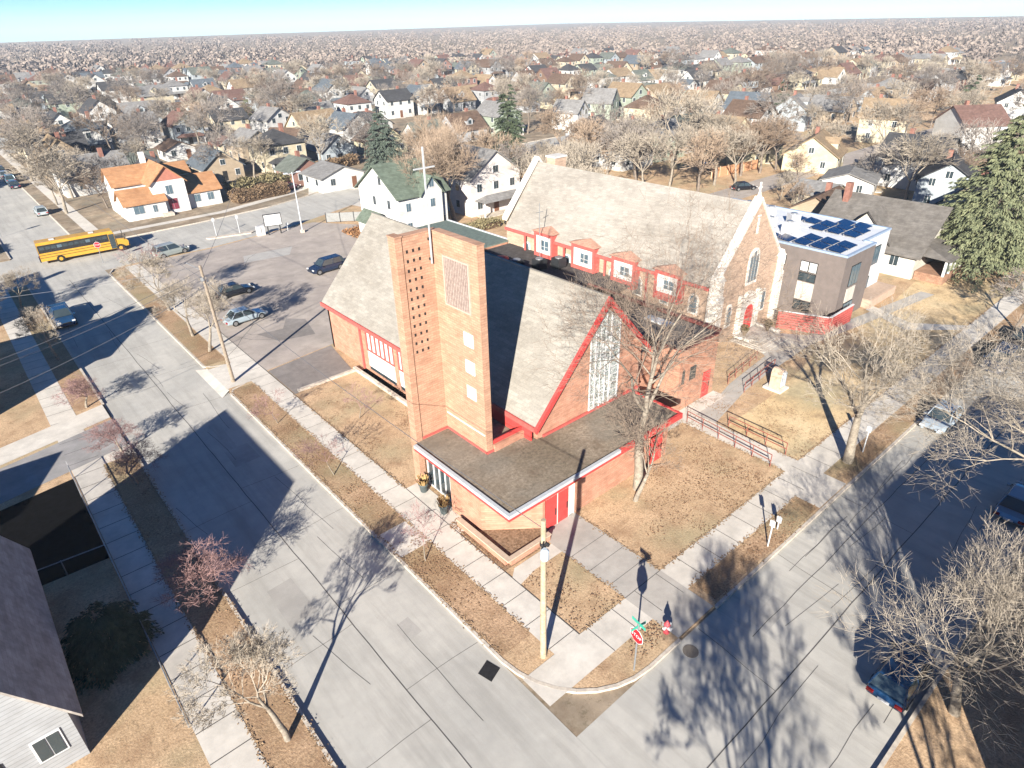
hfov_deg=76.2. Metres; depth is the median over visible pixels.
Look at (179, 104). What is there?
house
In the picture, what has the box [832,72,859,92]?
bare tree
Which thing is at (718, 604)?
kerb
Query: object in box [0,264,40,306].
bare tree
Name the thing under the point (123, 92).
bare tree
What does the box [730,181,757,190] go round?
parked car
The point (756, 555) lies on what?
leaf litter
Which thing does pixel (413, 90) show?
house
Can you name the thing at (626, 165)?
house
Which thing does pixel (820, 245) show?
photovoltaic module
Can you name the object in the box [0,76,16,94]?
house
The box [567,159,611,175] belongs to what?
bare tree
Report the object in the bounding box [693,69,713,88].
bare tree
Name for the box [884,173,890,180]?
window
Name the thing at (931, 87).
house
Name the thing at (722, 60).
house
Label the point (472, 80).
house
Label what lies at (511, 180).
window
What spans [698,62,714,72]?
bare tree
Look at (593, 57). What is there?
house
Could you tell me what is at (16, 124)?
house
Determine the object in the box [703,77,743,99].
house
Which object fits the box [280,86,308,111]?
house
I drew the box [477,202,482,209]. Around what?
window
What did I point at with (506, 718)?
road
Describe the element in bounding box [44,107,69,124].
house
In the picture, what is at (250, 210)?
kerb
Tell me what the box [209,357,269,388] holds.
driveway
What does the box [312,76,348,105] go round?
house
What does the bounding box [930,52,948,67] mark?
bare tree
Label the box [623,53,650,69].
house
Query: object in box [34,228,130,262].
school bus
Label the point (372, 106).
lawn
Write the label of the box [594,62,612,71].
house
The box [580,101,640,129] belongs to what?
bare tree
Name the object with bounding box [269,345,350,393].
asphalt patch
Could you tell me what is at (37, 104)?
bare tree
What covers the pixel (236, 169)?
window
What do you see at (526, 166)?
bare tree
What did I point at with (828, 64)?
bare tree
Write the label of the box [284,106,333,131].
house
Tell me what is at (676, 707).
road
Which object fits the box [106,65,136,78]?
bare tree
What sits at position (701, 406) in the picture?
path
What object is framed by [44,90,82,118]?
house
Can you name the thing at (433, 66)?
bare tree
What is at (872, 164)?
garage
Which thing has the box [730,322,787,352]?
church steps
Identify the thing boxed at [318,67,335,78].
bare tree
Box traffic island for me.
[206,231,254,238]
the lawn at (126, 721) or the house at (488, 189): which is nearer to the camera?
the lawn at (126, 721)
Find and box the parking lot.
[141,222,357,370]
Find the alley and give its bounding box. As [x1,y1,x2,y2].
[710,128,932,198]
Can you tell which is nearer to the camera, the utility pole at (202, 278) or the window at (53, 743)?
the window at (53, 743)
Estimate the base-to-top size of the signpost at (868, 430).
2.202 m
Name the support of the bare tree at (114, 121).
on the lawn at (97, 217)
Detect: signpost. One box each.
[767,520,775,546]
[776,516,781,529]
[862,426,871,451]
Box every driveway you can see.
[0,405,109,464]
[0,420,125,503]
[195,369,228,397]
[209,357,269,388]
[308,188,316,193]
[352,201,360,206]
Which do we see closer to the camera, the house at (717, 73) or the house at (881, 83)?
the house at (881, 83)
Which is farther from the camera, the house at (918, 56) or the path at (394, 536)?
the house at (918, 56)
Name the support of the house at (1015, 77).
on the ground at (576, 714)
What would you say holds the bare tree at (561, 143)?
on the lawn at (618, 513)
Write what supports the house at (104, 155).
on the ground at (576, 714)
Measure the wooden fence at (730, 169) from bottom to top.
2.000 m
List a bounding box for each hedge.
[222,171,291,194]
[227,180,290,203]
[315,153,359,166]
[342,224,360,237]
[462,216,503,230]
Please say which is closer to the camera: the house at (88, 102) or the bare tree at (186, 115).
the bare tree at (186, 115)
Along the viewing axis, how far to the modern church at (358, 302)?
46.53 m
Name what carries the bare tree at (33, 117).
on the lawn at (97, 217)
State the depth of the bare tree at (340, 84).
232.33 m
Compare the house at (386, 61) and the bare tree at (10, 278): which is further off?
the house at (386, 61)
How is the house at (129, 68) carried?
on the ground at (576, 714)
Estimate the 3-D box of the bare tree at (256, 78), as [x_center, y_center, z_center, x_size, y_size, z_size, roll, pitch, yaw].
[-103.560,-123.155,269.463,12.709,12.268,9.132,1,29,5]
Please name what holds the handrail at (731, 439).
on the lawn at (618, 513)
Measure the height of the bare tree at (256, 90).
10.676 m
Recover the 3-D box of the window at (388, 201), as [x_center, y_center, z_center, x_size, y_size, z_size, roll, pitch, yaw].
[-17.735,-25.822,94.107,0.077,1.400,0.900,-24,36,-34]
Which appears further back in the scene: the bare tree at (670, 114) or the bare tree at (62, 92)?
the bare tree at (62, 92)
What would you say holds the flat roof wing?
on the lawn at (618, 513)
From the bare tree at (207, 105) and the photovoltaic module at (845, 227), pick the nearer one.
the photovoltaic module at (845, 227)
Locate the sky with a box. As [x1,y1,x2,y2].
[0,0,1023,42]
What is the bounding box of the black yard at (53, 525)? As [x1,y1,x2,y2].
[0,479,108,585]
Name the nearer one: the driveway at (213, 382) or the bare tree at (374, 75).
the driveway at (213, 382)
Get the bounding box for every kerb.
[21,186,69,234]
[28,287,103,404]
[109,273,223,367]
[126,137,554,237]
[132,450,337,767]
[230,383,680,693]
[715,324,1023,608]
[877,546,1023,767]
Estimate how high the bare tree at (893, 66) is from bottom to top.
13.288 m
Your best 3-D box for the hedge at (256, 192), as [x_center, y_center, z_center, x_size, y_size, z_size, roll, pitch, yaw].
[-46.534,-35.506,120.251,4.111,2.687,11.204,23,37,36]
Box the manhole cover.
[683,645,698,657]
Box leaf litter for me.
[110,381,856,717]
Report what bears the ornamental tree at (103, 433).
on the lawn at (126, 721)
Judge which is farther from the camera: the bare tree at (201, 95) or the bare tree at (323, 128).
the bare tree at (201, 95)
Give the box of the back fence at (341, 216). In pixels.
[325,212,359,222]
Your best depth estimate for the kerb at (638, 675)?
33.84 m
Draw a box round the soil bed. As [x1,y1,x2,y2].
[462,531,540,569]
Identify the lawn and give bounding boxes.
[0,106,678,236]
[0,245,9,261]
[0,286,270,767]
[3,104,374,149]
[112,77,1023,688]
[289,53,513,69]
[442,49,571,54]
[579,66,935,97]
[884,551,1023,767]
[943,59,996,67]
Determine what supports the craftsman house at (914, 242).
on the lawn at (618, 513)
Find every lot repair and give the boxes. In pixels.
[243,246,291,262]
[258,318,314,340]
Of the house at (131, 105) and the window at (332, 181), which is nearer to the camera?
the window at (332, 181)
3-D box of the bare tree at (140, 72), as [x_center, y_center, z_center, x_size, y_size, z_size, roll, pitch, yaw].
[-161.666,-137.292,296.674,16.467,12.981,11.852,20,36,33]
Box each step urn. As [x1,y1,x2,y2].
[741,324,748,335]
[764,319,772,330]
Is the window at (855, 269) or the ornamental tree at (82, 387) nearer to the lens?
the ornamental tree at (82, 387)
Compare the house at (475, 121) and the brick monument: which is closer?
the brick monument
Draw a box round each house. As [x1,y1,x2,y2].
[0,72,17,81]
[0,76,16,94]
[0,116,40,144]
[0,536,89,767]
[1,104,16,117]
[6,123,59,156]
[10,96,35,114]
[13,70,34,81]
[17,72,31,81]
[18,78,38,99]
[19,128,91,168]
[27,72,51,90]
[27,90,54,109]
[28,132,80,178]
[41,66,53,73]
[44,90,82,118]
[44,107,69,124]
[50,147,129,197]
[55,111,113,152]
[56,72,75,81]
[71,69,93,84]
[76,95,115,125]
[79,70,104,79]
[83,71,104,92]
[90,63,104,71]
[93,90,116,112]
[96,78,129,102]
[101,66,114,80]
[101,152,222,221]
[105,108,162,151]
[110,70,133,85]
[116,97,161,125]
[124,63,139,82]
[130,82,174,102]
[134,81,145,85]
[134,151,164,163]
[137,66,157,82]
[140,75,160,84]
[149,62,163,70]
[160,65,175,82]
[160,108,206,144]
[162,61,174,66]
[164,77,187,99]
[166,69,188,83]
[169,101,202,118]
[171,61,190,71]
[180,85,209,102]
[186,65,212,79]
[186,142,244,182]
[188,76,217,88]
[202,82,221,92]
[204,92,240,109]
[204,105,248,136]
[210,64,224,79]
[210,86,245,103]
[217,69,243,89]
[223,124,262,164]
[225,60,242,73]
[226,78,258,92]
[236,56,251,65]
[240,64,262,74]
[243,91,281,112]
[246,60,263,68]
[248,103,289,132]
[248,123,311,173]
[263,57,284,69]
[263,66,279,75]
[267,123,307,139]
[273,67,296,85]
[273,150,315,185]
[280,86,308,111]
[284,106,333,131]
[288,66,307,78]
[291,78,311,88]
[292,87,324,110]
[298,99,335,111]
[299,71,316,83]
[304,129,358,161]
[307,62,325,72]
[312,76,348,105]
[321,108,367,143]
[332,90,374,112]
[342,55,358,68]
[342,73,366,87]
[345,67,367,76]
[348,84,374,104]
[351,121,407,154]
[354,157,450,231]
[356,108,394,127]
[360,54,377,65]
[365,56,383,65]
[365,61,389,74]
[365,76,398,92]
[367,69,394,79]
[372,86,414,118]
[382,58,399,68]
[395,70,416,82]
[400,116,450,148]
[402,74,429,87]
[407,82,441,114]
[408,57,429,69]
[426,144,522,217]
[428,75,456,93]
[429,56,453,75]
[434,53,449,59]
[438,83,476,111]
[441,108,488,141]
[448,67,477,87]
[450,50,466,62]
[452,61,458,73]
[454,60,478,74]
[468,52,483,59]
[470,79,501,106]
[475,72,498,84]
[476,97,524,135]
[478,57,503,78]
[479,47,496,57]
[500,80,531,103]
[502,63,515,76]
[511,68,538,81]
[519,54,537,60]
[519,58,537,69]
[524,63,547,73]
[528,79,555,98]
[533,51,551,58]
[536,65,558,81]
[537,57,557,67]
[546,71,581,97]
[550,54,559,59]
[551,96,589,129]
[555,55,574,67]
[557,49,569,57]
[558,62,581,77]
[563,112,614,145]
[568,52,589,65]
[571,47,587,54]
[575,61,596,76]
[581,85,620,121]
[586,51,604,64]
[587,67,616,87]
[591,134,653,171]
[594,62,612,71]
[600,46,615,51]
[600,51,619,62]
[606,59,632,70]
[606,65,632,81]
[608,79,650,115]
[615,51,627,60]
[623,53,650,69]
[623,91,667,120]
[625,48,642,54]
[631,67,654,82]
[632,115,685,162]
[644,51,657,57]
[645,80,673,111]
[648,67,668,82]
[649,58,662,68]
[658,56,670,64]
[662,45,681,54]
[662,59,689,81]
[671,53,692,64]
[671,111,710,153]
[674,83,689,108]
[678,68,709,87]
[680,87,724,113]
[683,62,714,79]
[689,52,705,63]
[698,58,721,77]
[699,48,721,60]
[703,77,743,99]
[706,111,747,126]
[711,129,785,164]
[714,56,733,76]
[719,50,728,57]
[721,88,774,111]
[722,96,778,127]
[723,46,741,59]
[725,69,761,91]
[730,53,752,74]
[746,54,764,72]
[755,43,776,55]
[756,73,772,91]
[761,53,777,71]
[766,73,789,91]
[776,90,812,131]
[781,64,816,89]
[781,126,847,173]
[787,182,844,213]
[797,50,813,65]
[807,68,823,86]
[809,49,822,65]
[811,92,858,122]
[817,66,846,84]
[819,181,968,284]
[822,44,847,61]
[836,60,861,81]
[845,44,861,58]
[850,56,870,79]
[855,94,915,142]
[856,84,894,111]
[860,45,873,56]
[869,58,879,76]
[870,52,896,75]
[870,74,912,98]
[874,128,961,190]
[891,52,908,73]
[896,74,917,95]
[900,50,916,71]
[901,75,939,100]
[910,51,929,70]
[912,149,980,203]
[922,52,948,66]
[931,100,1011,150]
[933,44,961,64]
[933,70,957,97]
[934,170,1018,237]
[935,49,949,61]
[951,67,968,94]
[954,46,964,62]
[966,70,993,88]
[979,59,1012,86]
[994,84,1023,122]
[1009,60,1019,80]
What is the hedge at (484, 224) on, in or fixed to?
on the lawn at (618, 513)
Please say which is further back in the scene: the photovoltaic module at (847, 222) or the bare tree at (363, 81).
the bare tree at (363, 81)
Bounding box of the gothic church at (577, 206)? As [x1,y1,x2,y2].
[502,153,786,342]
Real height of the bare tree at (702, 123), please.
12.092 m
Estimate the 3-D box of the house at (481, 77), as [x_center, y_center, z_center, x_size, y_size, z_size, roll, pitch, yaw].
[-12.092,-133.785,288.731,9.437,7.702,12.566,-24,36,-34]
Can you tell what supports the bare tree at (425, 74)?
on the lawn at (372, 106)
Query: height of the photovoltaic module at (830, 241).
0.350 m
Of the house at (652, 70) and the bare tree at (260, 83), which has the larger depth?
the house at (652, 70)
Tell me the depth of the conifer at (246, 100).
213.10 m
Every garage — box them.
[125,150,158,164]
[154,138,195,161]
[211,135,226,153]
[299,160,365,193]
[389,66,399,74]
[517,99,540,112]
[535,93,554,108]
[568,93,583,99]
[676,79,698,89]
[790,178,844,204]
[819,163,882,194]
[862,154,876,168]
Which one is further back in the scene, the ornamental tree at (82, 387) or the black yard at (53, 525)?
the ornamental tree at (82, 387)
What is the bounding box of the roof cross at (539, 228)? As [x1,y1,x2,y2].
[537,203,542,255]
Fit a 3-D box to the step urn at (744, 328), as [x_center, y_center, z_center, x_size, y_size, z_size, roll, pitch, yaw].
[22.750,-5.234,63.737,0.848,1.163,0.835,-24,36,-34]
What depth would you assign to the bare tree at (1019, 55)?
278.22 m
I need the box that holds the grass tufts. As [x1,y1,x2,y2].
[104,307,990,767]
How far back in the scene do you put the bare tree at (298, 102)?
193.51 m
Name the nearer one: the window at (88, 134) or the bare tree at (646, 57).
the window at (88, 134)
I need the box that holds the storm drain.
[478,661,499,681]
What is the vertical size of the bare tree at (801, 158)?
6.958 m
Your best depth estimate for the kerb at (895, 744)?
30.22 m
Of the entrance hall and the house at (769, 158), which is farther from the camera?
the house at (769, 158)
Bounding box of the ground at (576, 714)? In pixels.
[0,16,1023,736]
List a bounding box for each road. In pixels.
[0,178,606,767]
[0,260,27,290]
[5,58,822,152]
[89,60,1006,269]
[577,352,1023,767]
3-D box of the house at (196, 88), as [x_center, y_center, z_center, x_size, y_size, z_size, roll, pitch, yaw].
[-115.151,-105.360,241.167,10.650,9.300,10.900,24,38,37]
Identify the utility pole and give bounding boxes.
[186,263,234,382]
[540,518,549,658]
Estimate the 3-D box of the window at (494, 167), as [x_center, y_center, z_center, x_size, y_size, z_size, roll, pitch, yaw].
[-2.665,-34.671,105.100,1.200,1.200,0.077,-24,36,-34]
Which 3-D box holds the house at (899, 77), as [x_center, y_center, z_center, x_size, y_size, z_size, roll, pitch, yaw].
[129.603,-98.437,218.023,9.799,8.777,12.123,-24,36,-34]
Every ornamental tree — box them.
[51,372,105,407]
[81,418,141,451]
[102,433,167,487]
[151,534,253,611]
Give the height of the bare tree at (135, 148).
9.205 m
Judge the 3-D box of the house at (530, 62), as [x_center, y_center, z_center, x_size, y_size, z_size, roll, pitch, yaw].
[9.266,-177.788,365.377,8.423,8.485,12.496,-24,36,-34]
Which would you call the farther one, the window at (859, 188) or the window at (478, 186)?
the window at (859, 188)
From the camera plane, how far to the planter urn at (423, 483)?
44.10 m
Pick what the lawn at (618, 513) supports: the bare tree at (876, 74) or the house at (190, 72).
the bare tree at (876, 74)
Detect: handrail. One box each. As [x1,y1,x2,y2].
[687,411,771,466]
[727,351,757,383]
[728,417,787,454]
[744,359,775,389]
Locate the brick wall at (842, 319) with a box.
[775,303,854,334]
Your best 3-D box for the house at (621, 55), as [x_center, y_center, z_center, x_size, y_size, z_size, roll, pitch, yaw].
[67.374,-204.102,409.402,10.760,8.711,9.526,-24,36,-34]
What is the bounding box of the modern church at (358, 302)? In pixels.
[320,212,650,438]
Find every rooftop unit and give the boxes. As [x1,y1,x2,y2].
[766,205,776,215]
[770,215,777,227]
[781,219,797,233]
[786,212,800,225]
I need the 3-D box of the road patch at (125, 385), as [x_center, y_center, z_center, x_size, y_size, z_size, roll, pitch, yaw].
[-34.962,0.175,58.809,1.300,0.001,2.200,-24,36,-34]
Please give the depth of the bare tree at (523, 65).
327.18 m
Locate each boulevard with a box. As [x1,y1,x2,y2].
[9,288,100,411]
[104,455,330,767]
[111,270,224,365]
[231,383,403,534]
[402,543,529,655]
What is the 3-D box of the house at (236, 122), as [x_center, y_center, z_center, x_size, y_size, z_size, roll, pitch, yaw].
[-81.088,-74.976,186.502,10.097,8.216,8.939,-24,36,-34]
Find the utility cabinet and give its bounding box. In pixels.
[255,225,265,235]
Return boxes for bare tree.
[0,72,10,87]
[0,82,25,98]
[0,88,35,115]
[0,102,62,133]
[0,105,64,150]
[0,120,44,180]
[0,128,37,146]
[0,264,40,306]
[2,79,22,92]
[4,139,91,213]
[11,303,61,360]
[13,84,41,100]
[16,162,68,204]
[30,100,56,113]
[33,71,65,89]
[34,84,46,90]
[38,148,87,197]
[43,68,78,80]
[44,79,69,93]
[45,82,97,109]
[48,75,68,88]
[49,146,89,170]
[52,81,92,112]
[62,78,87,91]
[65,102,140,149]
[68,165,110,207]
[73,74,95,87]
[76,153,127,175]
[77,89,108,104]
[82,95,114,107]
[104,86,145,102]
[105,73,136,101]
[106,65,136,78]
[108,85,141,101]
[114,104,165,150]
[114,251,174,310]
[115,112,165,147]
[115,136,149,164]
[124,67,146,81]
[135,68,167,84]
[137,66,171,84]
[141,96,186,115]
[148,99,170,119]
[149,88,170,98]
[151,276,205,336]
[163,620,304,742]
[173,110,211,143]
[180,85,222,132]
[183,274,235,351]
[184,92,243,135]
[184,100,209,122]
[193,124,247,163]
[195,67,208,78]
[201,69,221,80]
[212,77,229,89]
[224,66,252,82]
[228,134,277,177]
[232,73,287,102]
[236,98,263,113]
[243,87,273,104]
[245,70,274,84]
[249,68,264,73]
[254,78,303,107]
[262,85,291,107]
[264,69,294,86]
[276,61,299,71]
[276,99,299,113]
[279,92,316,111]
[290,59,306,78]
[294,112,345,160]
[302,75,324,87]
[305,66,330,79]
[310,87,334,101]
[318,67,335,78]
[323,61,341,69]
[324,77,353,96]
[326,60,344,67]
[327,64,352,75]
[332,64,347,77]
[337,119,377,155]
[345,112,388,157]
[351,59,383,78]
[353,75,371,86]
[364,70,391,82]
[369,63,390,78]
[369,83,395,97]
[384,118,485,220]
[387,56,413,70]
[388,81,408,89]
[391,129,420,156]
[392,71,428,87]
[396,62,412,71]
[399,108,473,155]
[401,63,429,79]
[410,68,431,80]
[411,66,435,79]
[411,82,444,115]
[412,87,447,119]
[419,53,437,63]
[421,60,444,71]
[431,62,447,77]
[437,84,468,112]
[442,72,468,87]
[454,57,485,74]
[466,128,528,158]
[488,54,510,75]
[488,82,517,98]
[490,73,512,84]
[492,76,518,93]
[495,140,539,181]
[502,58,514,77]
[505,53,526,66]
[506,62,516,72]
[507,150,546,180]
[508,82,558,133]
[509,65,523,73]
[509,70,542,94]
[513,56,536,68]
[515,86,545,116]
[519,50,533,58]
[523,178,827,490]
[524,138,557,157]
[527,137,585,168]
[534,105,584,142]
[535,58,560,67]
[545,87,578,104]
[555,137,597,167]
[555,137,623,171]
[560,66,599,99]
[564,116,611,158]
[564,118,617,170]
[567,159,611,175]
[576,77,600,87]
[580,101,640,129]
[588,70,608,86]
[588,119,635,173]
[591,115,667,179]
[595,393,687,501]
[598,75,621,87]
[601,63,613,69]
[606,115,669,176]
[609,126,677,181]
[626,73,641,81]
[630,101,666,118]
[636,52,657,68]
[636,81,729,167]
[648,66,678,82]
[653,123,698,186]
[659,47,683,62]
[663,72,688,85]
[664,81,686,112]
[666,51,696,83]
[666,104,686,118]
[675,125,729,191]
[677,113,715,160]
[679,111,741,161]
[687,122,747,184]
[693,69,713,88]
[693,127,745,178]
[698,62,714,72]
[700,99,721,113]
[702,59,717,70]
[709,76,748,112]
[710,61,723,76]
[710,124,768,183]
[714,120,749,164]
[715,69,731,79]
[720,61,748,76]
[720,85,754,99]
[724,115,775,175]
[730,65,772,88]
[737,113,797,172]
[743,87,804,120]
[751,58,787,90]
[755,115,805,169]
[764,49,782,73]
[764,49,808,70]
[772,52,803,90]
[775,171,796,199]
[776,181,814,204]
[777,288,974,464]
[782,149,818,183]
[783,51,836,92]
[785,71,807,91]
[801,101,828,134]
[802,84,831,98]
[802,117,851,138]
[806,49,824,67]
[810,514,1023,759]
[818,48,837,63]
[819,73,877,132]
[831,54,849,66]
[831,54,852,65]
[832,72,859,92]
[846,81,885,106]
[850,96,925,138]
[851,141,909,172]
[855,54,881,80]
[858,314,1023,504]
[864,67,891,83]
[875,55,896,75]
[875,129,961,199]
[883,68,904,78]
[883,78,919,98]
[889,56,923,77]
[898,96,936,127]
[908,61,957,103]
[908,87,932,115]
[908,130,951,136]
[913,58,937,76]
[913,147,986,173]
[916,84,961,127]
[918,61,947,73]
[920,67,961,90]
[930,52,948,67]
[934,129,971,156]
[942,89,963,106]
[943,117,1022,164]
[944,86,994,108]
[955,58,987,91]
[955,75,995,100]
[964,59,1001,88]
[974,63,1001,94]
[981,310,1023,387]
[988,265,1023,330]
[994,57,1023,93]
[1006,51,1023,63]
[1007,81,1023,110]
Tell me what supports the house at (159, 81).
on the ground at (576, 714)
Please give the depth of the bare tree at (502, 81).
229.02 m
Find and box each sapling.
[114,241,163,280]
[246,388,285,422]
[289,433,343,474]
[343,382,384,418]
[398,500,443,560]
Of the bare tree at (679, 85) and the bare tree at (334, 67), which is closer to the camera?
the bare tree at (679, 85)
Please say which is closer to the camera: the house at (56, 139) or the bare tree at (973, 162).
the bare tree at (973, 162)
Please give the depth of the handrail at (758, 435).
48.33 m
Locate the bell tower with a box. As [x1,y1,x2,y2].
[386,227,494,481]
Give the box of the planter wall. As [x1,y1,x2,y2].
[297,366,406,405]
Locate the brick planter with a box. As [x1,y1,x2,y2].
[456,517,551,565]
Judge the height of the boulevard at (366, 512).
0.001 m
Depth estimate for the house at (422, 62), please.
364.99 m
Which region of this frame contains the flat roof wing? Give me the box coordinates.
[484,243,721,410]
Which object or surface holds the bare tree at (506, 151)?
on the lawn at (618, 513)
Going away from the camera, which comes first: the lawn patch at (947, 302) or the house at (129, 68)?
the lawn patch at (947, 302)
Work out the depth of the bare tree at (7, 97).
213.37 m
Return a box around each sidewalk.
[0,148,97,231]
[0,290,268,767]
[126,264,578,653]
[523,282,1023,705]
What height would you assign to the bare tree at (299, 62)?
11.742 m
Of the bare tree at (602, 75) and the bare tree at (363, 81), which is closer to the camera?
the bare tree at (602, 75)
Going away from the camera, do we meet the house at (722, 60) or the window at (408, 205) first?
the window at (408, 205)
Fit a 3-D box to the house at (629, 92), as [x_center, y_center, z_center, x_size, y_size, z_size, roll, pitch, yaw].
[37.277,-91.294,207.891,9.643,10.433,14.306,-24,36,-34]
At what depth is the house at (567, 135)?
163.51 m
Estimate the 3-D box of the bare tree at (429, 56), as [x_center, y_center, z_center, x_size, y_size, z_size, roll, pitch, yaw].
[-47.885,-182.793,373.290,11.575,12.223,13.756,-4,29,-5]
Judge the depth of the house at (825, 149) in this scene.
127.61 m
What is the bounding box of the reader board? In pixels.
[262,212,281,234]
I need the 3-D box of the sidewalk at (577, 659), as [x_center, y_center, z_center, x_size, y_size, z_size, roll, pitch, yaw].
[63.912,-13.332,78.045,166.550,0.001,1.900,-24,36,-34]
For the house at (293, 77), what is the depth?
319.13 m
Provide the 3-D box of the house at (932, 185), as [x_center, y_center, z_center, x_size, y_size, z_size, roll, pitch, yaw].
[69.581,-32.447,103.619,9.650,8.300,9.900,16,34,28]
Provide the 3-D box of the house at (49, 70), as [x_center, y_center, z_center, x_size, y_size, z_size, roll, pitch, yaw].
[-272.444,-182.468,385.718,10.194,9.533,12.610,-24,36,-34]
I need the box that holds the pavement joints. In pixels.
[0,245,1021,767]
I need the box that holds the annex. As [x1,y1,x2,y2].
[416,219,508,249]
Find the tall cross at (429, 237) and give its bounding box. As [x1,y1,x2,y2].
[413,147,434,263]
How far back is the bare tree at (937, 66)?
253.53 m
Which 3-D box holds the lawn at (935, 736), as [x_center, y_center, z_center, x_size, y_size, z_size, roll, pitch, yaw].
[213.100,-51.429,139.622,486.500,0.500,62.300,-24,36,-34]
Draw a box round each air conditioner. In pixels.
[510,257,524,264]
[532,256,546,270]
[551,255,566,268]
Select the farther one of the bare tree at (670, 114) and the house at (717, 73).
the house at (717, 73)
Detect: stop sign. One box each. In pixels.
[94,242,103,262]
[630,616,645,670]
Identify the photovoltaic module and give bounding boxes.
[777,233,796,241]
[793,237,813,245]
[803,217,821,224]
[803,233,822,241]
[810,223,829,231]
[810,241,830,249]
[820,220,837,227]
[820,236,839,245]
[826,227,845,234]
[827,244,848,253]
[835,223,853,230]
[837,240,857,249]
[838,219,855,225]
[842,230,861,238]
[851,226,870,234]
[854,222,872,228]
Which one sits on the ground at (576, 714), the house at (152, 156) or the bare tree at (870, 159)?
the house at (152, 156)
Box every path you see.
[100,444,130,463]
[113,211,224,233]
[222,186,306,211]
[380,521,428,557]
[407,483,463,532]
[512,544,561,583]
[546,512,712,637]
[668,391,724,430]
[678,412,796,470]
[697,292,933,422]
[796,473,845,507]
[866,306,964,329]
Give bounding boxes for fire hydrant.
[662,620,671,634]
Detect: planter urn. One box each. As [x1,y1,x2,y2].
[415,474,428,492]
[436,494,448,514]
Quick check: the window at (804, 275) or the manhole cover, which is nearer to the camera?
the manhole cover
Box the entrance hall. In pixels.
[414,391,682,529]
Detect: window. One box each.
[28,728,69,763]
[85,132,91,138]
[132,205,145,214]
[152,204,158,212]
[164,184,173,194]
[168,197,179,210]
[170,150,176,156]
[193,193,201,201]
[206,191,214,199]
[219,159,225,164]
[235,168,240,174]
[269,148,274,155]
[283,146,288,153]
[296,145,301,151]
[330,178,335,185]
[364,332,394,366]
[371,366,396,385]
[372,195,376,204]
[387,200,390,209]
[396,351,402,371]
[405,202,411,212]
[428,178,433,187]
[430,197,435,206]
[455,182,458,190]
[456,199,459,207]
[463,331,473,348]
[465,359,474,375]
[467,384,476,401]
[476,183,481,192]
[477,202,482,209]
[492,164,497,172]
[493,180,498,188]
[509,177,514,185]
[588,309,621,410]
[681,365,696,383]
[792,299,809,312]
[798,271,815,283]
[799,260,818,273]
[808,147,814,153]
[819,161,825,168]
[841,299,851,315]
[847,262,861,286]
[855,185,862,192]
[871,244,881,264]
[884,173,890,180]
[888,254,899,266]
[923,195,931,203]
[927,177,936,186]
[944,170,954,178]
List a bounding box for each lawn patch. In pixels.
[695,306,1023,598]
[727,277,1004,458]
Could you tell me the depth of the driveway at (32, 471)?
48.35 m
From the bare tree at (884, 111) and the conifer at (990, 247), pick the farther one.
the bare tree at (884, 111)
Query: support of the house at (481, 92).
on the ground at (576, 714)
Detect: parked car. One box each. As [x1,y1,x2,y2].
[0,170,8,178]
[3,174,15,183]
[8,180,20,188]
[32,205,48,216]
[45,302,77,328]
[151,241,188,258]
[216,281,254,298]
[221,306,267,326]
[287,181,300,189]
[307,253,344,275]
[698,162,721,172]
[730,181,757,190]
[866,637,937,712]
[919,399,963,435]
[979,341,1020,374]
[993,480,1023,526]
[1007,326,1023,348]
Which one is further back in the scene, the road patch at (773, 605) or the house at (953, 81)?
the house at (953, 81)
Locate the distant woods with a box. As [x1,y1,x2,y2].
[0,17,1023,80]
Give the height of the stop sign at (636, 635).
3.390 m
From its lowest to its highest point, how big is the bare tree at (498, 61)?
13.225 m
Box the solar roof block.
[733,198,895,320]
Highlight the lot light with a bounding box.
[283,171,304,232]
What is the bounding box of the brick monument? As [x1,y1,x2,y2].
[763,366,788,393]
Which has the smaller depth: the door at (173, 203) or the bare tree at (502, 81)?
the door at (173, 203)
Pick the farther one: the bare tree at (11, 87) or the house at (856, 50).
the house at (856, 50)
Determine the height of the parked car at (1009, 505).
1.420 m
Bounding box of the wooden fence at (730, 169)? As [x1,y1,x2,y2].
[711,159,758,177]
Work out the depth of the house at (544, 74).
306.77 m
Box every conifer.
[60,600,164,694]
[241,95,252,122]
[361,108,404,172]
[491,84,528,167]
[774,81,789,104]
[925,105,1023,293]
[957,75,982,104]
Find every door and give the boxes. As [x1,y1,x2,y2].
[186,149,191,158]
[222,171,228,180]
[352,176,356,186]
[427,460,451,501]
[494,201,498,210]
[545,494,556,529]
[558,487,568,522]
[649,432,662,463]
[700,369,710,397]
[743,304,752,327]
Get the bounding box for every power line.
[0,271,198,359]
[0,276,201,365]
[1,287,203,392]
[4,267,195,297]
[66,181,197,275]
[202,171,238,268]
[206,283,540,526]
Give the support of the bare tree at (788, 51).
on the lawn at (802, 91)
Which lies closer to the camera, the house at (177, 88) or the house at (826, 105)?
the house at (826, 105)
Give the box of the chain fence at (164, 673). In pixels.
[37,465,189,727]
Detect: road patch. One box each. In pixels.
[114,380,134,392]
[224,443,259,466]
[267,578,316,626]
[395,617,421,641]
[750,596,789,632]
[911,471,942,493]
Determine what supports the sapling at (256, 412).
on the lawn at (618, 513)

